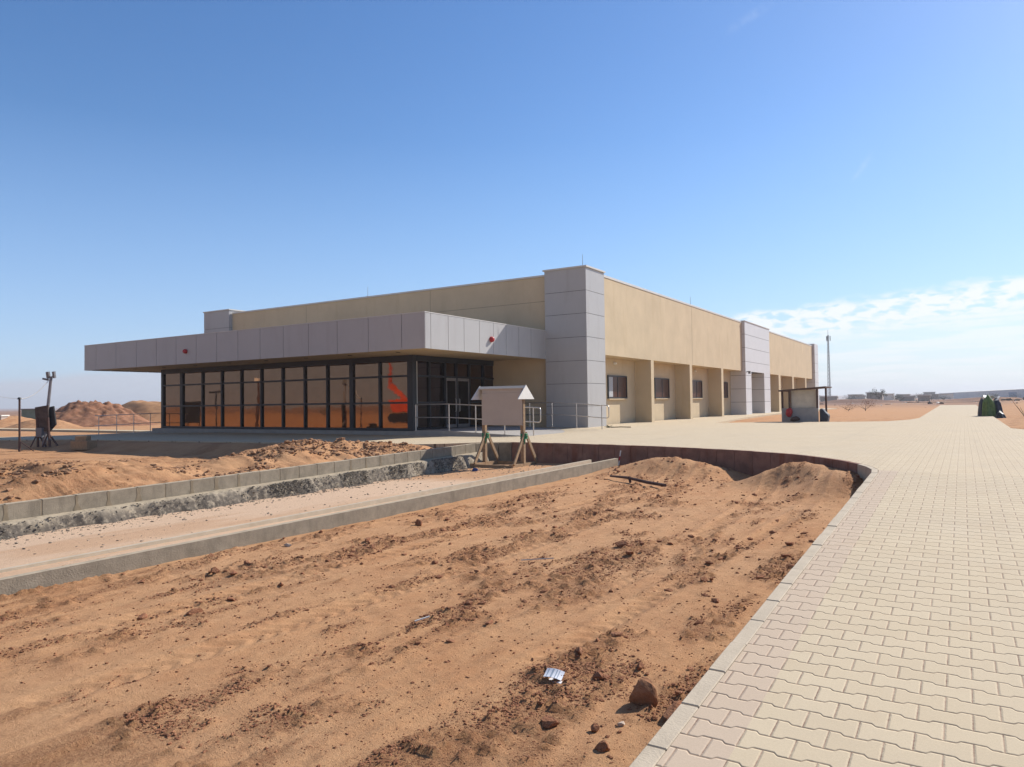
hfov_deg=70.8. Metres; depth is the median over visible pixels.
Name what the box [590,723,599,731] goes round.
rock
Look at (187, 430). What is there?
plinth
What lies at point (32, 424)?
earth heap
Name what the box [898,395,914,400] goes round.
hut
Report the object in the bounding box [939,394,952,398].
hut
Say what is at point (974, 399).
earth bank
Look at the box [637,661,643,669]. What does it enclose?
rock
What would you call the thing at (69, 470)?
spoil rubble
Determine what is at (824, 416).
dark heap
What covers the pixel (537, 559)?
straw
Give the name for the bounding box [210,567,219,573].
rock
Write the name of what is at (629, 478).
broken pole
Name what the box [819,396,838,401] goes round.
hut
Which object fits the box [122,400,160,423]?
earth heap
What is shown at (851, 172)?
sky
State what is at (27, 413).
site container
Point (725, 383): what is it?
window
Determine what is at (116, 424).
handrail
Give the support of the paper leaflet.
on the ground
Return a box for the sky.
[0,0,1023,408]
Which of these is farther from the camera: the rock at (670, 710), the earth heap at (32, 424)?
the earth heap at (32, 424)
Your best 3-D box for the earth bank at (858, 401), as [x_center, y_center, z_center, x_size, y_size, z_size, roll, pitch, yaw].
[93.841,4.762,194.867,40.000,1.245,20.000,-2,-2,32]
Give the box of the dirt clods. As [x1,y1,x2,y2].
[0,457,855,766]
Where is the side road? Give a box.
[0,428,151,432]
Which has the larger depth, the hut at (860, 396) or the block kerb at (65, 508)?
the hut at (860, 396)
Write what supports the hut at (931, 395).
on the ground
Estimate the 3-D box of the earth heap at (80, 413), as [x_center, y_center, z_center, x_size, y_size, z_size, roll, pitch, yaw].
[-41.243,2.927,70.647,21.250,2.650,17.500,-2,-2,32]
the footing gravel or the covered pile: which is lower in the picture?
the footing gravel
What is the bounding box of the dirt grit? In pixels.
[16,534,799,766]
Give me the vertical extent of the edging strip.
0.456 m
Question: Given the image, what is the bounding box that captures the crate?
[71,436,96,449]
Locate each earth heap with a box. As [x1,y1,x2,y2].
[0,416,33,426]
[4,419,81,428]
[55,400,157,426]
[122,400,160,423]
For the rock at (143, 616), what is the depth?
5.78 m
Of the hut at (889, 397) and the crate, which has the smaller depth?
the crate
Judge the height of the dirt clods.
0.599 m
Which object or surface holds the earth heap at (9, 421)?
on the ground
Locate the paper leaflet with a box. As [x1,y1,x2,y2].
[543,668,564,683]
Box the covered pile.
[977,395,1005,417]
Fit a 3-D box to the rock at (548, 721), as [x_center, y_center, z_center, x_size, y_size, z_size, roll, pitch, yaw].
[0.200,1.775,3.756,0.093,0.057,0.080,-1,-2,12]
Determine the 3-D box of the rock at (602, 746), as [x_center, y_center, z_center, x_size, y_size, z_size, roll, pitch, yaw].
[0.440,1.766,3.501,0.076,0.058,0.053,-1,-2,-2]
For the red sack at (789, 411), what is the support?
on the brown sack at (795, 418)
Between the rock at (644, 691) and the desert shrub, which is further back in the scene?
the desert shrub
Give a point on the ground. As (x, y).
(42, 724)
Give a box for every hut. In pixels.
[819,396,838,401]
[854,395,866,398]
[865,392,883,399]
[883,394,893,399]
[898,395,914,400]
[917,394,930,400]
[924,394,938,399]
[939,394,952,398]
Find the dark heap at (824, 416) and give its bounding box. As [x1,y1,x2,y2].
[820,408,829,421]
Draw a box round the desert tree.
[870,388,887,399]
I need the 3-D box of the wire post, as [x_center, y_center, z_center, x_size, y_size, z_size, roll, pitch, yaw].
[-19.289,1.665,28.358,0.847,2.240,0.390,-1,-2,16]
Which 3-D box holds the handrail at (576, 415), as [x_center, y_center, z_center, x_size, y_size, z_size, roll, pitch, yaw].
[2.261,1.404,31.488,4.349,1.192,0.104,-2,-2,32]
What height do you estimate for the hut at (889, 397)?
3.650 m
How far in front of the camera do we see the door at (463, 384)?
32.92 m
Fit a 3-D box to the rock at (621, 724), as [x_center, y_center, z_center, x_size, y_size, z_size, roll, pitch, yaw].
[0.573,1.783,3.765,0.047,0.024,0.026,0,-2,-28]
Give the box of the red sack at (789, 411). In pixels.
[786,408,792,416]
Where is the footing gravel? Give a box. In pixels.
[0,455,468,540]
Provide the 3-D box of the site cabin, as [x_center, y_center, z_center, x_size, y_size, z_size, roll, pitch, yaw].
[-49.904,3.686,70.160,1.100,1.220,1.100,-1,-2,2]
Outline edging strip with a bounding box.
[0,460,591,572]
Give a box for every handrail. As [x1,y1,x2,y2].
[95,413,160,434]
[415,404,540,435]
[525,402,608,428]
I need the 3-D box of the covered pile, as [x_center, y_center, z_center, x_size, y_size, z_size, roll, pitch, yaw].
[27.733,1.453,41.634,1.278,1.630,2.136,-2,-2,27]
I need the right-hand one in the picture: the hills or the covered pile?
the covered pile
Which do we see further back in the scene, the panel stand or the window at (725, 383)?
the window at (725, 383)
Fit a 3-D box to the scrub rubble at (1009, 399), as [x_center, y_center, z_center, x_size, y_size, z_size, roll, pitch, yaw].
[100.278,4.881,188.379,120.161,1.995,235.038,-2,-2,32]
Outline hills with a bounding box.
[0,394,921,409]
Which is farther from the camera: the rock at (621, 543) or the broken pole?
the broken pole
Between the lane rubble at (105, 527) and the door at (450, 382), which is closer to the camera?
the lane rubble at (105, 527)
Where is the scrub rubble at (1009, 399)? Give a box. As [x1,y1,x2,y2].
[821,397,1023,407]
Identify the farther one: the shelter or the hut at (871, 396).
the hut at (871, 396)
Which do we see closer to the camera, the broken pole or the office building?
the broken pole
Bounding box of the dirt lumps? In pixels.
[121,456,862,695]
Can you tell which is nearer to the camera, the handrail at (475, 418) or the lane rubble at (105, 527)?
the lane rubble at (105, 527)
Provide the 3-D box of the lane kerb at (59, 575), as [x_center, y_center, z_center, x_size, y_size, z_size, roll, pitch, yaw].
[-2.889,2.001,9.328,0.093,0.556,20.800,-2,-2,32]
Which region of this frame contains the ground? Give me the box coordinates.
[0,398,1023,766]
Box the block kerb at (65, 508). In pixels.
[0,442,511,538]
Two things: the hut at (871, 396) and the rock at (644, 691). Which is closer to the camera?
the rock at (644, 691)
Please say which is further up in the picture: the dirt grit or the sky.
the sky
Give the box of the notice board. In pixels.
[470,385,537,467]
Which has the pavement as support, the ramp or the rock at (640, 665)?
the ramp
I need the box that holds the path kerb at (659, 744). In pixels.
[511,442,877,766]
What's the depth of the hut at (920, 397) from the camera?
232.69 m
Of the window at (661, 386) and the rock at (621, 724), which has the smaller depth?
the rock at (621, 724)
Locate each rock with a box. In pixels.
[137,613,147,620]
[186,608,202,614]
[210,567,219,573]
[415,519,421,525]
[542,715,558,728]
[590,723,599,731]
[594,740,609,751]
[615,540,627,546]
[617,721,624,726]
[629,677,657,706]
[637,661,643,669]
[663,701,680,720]
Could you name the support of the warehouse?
on the ground
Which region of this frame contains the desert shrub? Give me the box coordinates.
[860,399,877,410]
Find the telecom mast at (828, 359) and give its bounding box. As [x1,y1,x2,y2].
[826,335,830,395]
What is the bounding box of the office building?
[84,254,818,430]
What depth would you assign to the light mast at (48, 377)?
29.40 m
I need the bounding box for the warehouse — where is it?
[939,389,1023,398]
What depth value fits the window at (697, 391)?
48.48 m
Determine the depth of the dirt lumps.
7.84 m
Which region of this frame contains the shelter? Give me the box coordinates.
[778,386,831,421]
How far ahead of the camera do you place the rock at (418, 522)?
10.04 m
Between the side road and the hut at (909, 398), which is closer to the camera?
the side road
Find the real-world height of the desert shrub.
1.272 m
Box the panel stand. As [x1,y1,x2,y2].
[30,405,57,446]
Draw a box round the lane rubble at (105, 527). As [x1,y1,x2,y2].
[0,464,552,553]
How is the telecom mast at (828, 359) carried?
on the ground
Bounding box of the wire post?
[17,397,33,451]
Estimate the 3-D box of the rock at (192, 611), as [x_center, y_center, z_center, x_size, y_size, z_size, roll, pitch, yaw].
[-2.630,1.884,5.940,0.075,0.051,0.139,-2,-2,32]
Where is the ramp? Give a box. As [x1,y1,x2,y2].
[415,426,564,436]
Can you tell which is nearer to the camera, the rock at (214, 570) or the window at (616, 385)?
the rock at (214, 570)
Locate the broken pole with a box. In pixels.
[610,475,666,486]
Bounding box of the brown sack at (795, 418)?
[790,416,799,421]
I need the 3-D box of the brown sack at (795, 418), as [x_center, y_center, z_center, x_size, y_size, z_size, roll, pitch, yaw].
[14.360,1.803,36.534,0.447,0.297,0.260,-1,-2,1]
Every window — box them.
[607,375,627,399]
[654,378,670,398]
[692,380,703,398]
[723,382,728,398]
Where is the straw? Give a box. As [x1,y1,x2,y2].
[521,558,553,560]
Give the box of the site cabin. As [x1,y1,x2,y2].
[0,415,9,419]
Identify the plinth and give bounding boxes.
[152,426,478,435]
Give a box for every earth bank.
[819,399,902,402]
[910,397,1021,401]
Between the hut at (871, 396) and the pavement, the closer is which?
the pavement
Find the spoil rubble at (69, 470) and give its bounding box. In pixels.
[0,437,432,502]
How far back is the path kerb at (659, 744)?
12.42 m
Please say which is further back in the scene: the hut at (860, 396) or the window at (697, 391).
the hut at (860, 396)
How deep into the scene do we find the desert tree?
222.97 m
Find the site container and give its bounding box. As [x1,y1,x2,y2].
[21,409,34,418]
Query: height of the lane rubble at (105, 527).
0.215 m
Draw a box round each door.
[446,378,456,427]
[458,378,469,426]
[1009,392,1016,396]
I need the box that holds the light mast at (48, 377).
[42,371,55,446]
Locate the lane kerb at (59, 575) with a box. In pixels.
[0,458,617,594]
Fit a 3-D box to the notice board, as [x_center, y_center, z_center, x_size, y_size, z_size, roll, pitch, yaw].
[-0.246,1.167,19.903,1.555,2.230,1.320,-2,-2,32]
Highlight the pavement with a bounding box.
[0,405,1023,766]

